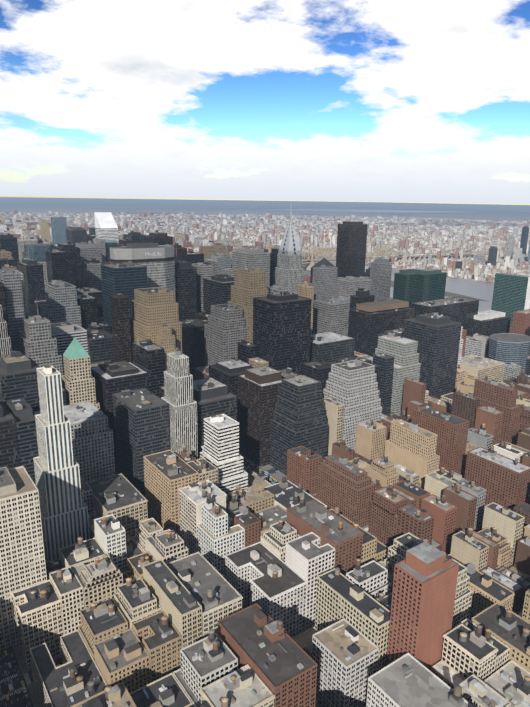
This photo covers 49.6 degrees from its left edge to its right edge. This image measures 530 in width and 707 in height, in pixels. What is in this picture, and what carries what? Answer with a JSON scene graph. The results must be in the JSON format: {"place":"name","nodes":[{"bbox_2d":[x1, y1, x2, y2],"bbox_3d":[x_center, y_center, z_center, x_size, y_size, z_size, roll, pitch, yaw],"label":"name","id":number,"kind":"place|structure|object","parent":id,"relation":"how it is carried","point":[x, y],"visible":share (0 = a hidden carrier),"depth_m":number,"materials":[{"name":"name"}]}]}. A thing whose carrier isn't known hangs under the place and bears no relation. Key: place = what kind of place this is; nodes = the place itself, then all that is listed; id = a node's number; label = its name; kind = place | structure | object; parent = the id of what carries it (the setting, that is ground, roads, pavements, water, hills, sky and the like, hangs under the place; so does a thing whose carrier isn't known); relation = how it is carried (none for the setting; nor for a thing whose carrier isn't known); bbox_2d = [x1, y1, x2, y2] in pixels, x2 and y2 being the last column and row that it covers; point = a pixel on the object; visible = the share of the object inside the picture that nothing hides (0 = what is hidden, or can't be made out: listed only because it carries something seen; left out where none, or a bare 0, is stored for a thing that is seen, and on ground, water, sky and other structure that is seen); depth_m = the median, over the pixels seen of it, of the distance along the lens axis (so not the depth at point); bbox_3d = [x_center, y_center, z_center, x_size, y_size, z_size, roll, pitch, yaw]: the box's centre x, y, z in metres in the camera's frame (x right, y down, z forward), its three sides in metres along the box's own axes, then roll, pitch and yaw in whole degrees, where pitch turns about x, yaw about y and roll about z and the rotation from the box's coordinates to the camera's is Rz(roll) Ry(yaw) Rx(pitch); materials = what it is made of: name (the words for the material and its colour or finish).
{"place":"outdoors","nodes":[
{"label":"outdoors","id":0,"kind":"place"},
{"bbox_2d":[0,197,529,706],"bbox_3d":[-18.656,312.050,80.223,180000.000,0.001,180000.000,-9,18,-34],"label":"ground","id":1,"kind":"structure","parent":0,"point":[226,207],"depth_m":17922.88,"materials":[{"name":"grey"}]},
{"bbox_2d":[0,215,242,255],"bbox_3d":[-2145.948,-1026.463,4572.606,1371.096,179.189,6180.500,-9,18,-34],"label":"city","id":2,"kind":"object","parent":1,"relation":"on","point":[18,229],"visible":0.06,"depth_m":3606.42},
{"bbox_2d":[0,464,274,705],"bbox_3d":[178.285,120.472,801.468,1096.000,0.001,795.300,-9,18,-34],"label":"cars","id":3,"kind":"object","parent":1,"relation":"on","point":[27,674],"depth_m":394.29,"materials":[{"name":"white paint"}]},
{"bbox_2d":[155,222,167,227],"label":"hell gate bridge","id":4,"kind":"structure","parent":1,"relation":"on","point":[156,225],"depth_m":5938.14,"materials":[{"name":"grey metal"}]},
{"bbox_2d":[0,223,482,474],"bbox_3d":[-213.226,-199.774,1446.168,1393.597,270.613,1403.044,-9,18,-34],"label":"city","id":5,"kind":"object","parent":1,"relation":"on","point":[217,289],"visible":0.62,"depth_m":849.52},
{"bbox_2d":[0,459,522,706],"bbox_3d":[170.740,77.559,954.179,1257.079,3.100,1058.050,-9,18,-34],"label":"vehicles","id":6,"kind":"object","parent":1,"relation":"on","point":[10,685],"depth_m":405.68,"materials":[{"name":"paint"}]},
{"bbox_2d":[0,210,529,282],"bbox_3d":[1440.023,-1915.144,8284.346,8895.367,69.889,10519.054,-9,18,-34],"label":"distant city buildings","id":7,"kind":"structure","parent":1,"relation":"on","point":[421,235],"depth_m":5566.49,"materials":[{"name":"grey concrete"}]},
{"bbox_2d":[0,312,529,706],"bbox_3d":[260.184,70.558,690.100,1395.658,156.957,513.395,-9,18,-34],"label":"city","id":8,"kind":"object","parent":1,"relation":"on","point":[198,588],"visible":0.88,"depth_m":471.38},
{"bbox_2d":[0,209,529,670],"bbox_3d":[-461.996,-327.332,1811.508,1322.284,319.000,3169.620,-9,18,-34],"label":"skyscrapers","id":9,"kind":"structure","parent":1,"relation":"on","point":[43,519],"depth_m":711.83,"materials":[{"name":"concrete"}]},
{"bbox_2d":[12,453,522,706],"bbox_3d":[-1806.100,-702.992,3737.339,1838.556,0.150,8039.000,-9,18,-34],"label":"sidewalks","id":10,"kind":"structure","parent":1,"relation":"on","point":[18,652],"depth_m":416.32,"materials":[{"name":"grey concrete"}]},
{"bbox_2d":[175,233,367,271],"bbox_3d":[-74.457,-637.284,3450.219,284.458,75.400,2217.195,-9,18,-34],"label":"buildings","id":11,"kind":"structure","parent":1,"relation":"on","point":[198,239],"depth_m":3736.92,"materials":[{"name":"grey concrete"}]},
{"bbox_2d":[301,242,499,270],"bbox_3d":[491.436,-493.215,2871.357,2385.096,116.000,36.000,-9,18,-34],"label":"bridge","id":12,"kind":"structure","parent":1,"relation":"on","point":[405,258],"depth_m":2942.04,"materials":[{"name":"metal"}]},
{"bbox_2d":[0,0,529,204],"label":"sky","id":13,"kind":"structure","parent":0,"point":[395,101],"materials":[{"name":"white"}]},
{"bbox_2d":[175,242,485,300],"bbox_3d":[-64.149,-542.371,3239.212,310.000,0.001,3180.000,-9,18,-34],"label":"roosevelt island ground","id":14,"kind":"structure","parent":0,"point":[449,294],"depth_m":2058.01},
{"bbox_2d":[175,241,529,311],"bbox_3d":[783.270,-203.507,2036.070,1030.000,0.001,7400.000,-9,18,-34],"label":"river","id":15,"kind":"structure","parent":0,"point":[478,289],"depth_m":2210.33,"materials":[{"name":"grey liquid"}]},
{"bbox_2d":[263,209,453,211],"bbox_3d":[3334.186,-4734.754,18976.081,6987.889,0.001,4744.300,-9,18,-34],"label":"water","id":16,"kind":"structure","parent":0,"point":[346,210],"depth_m":18592.65,"materials":[{"name":"grey liquid"}]},
{"bbox_2d":[295,215,441,218],"bbox_3d":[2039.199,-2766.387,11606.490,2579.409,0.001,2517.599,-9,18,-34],"label":"water","id":17,"kind":"structure","parent":0,"point":[370,217],"depth_m":11561.80,"materials":[{"name":"grey liquid"}]},
{"bbox_2d":[313,226,529,268],"bbox_3d":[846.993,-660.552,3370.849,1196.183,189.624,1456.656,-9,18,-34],"label":"buildings","id":18,"kind":"structure","parent":0,"point":[492,254],"depth_m":3214.23,"materials":[{"name":"grey concrete"}]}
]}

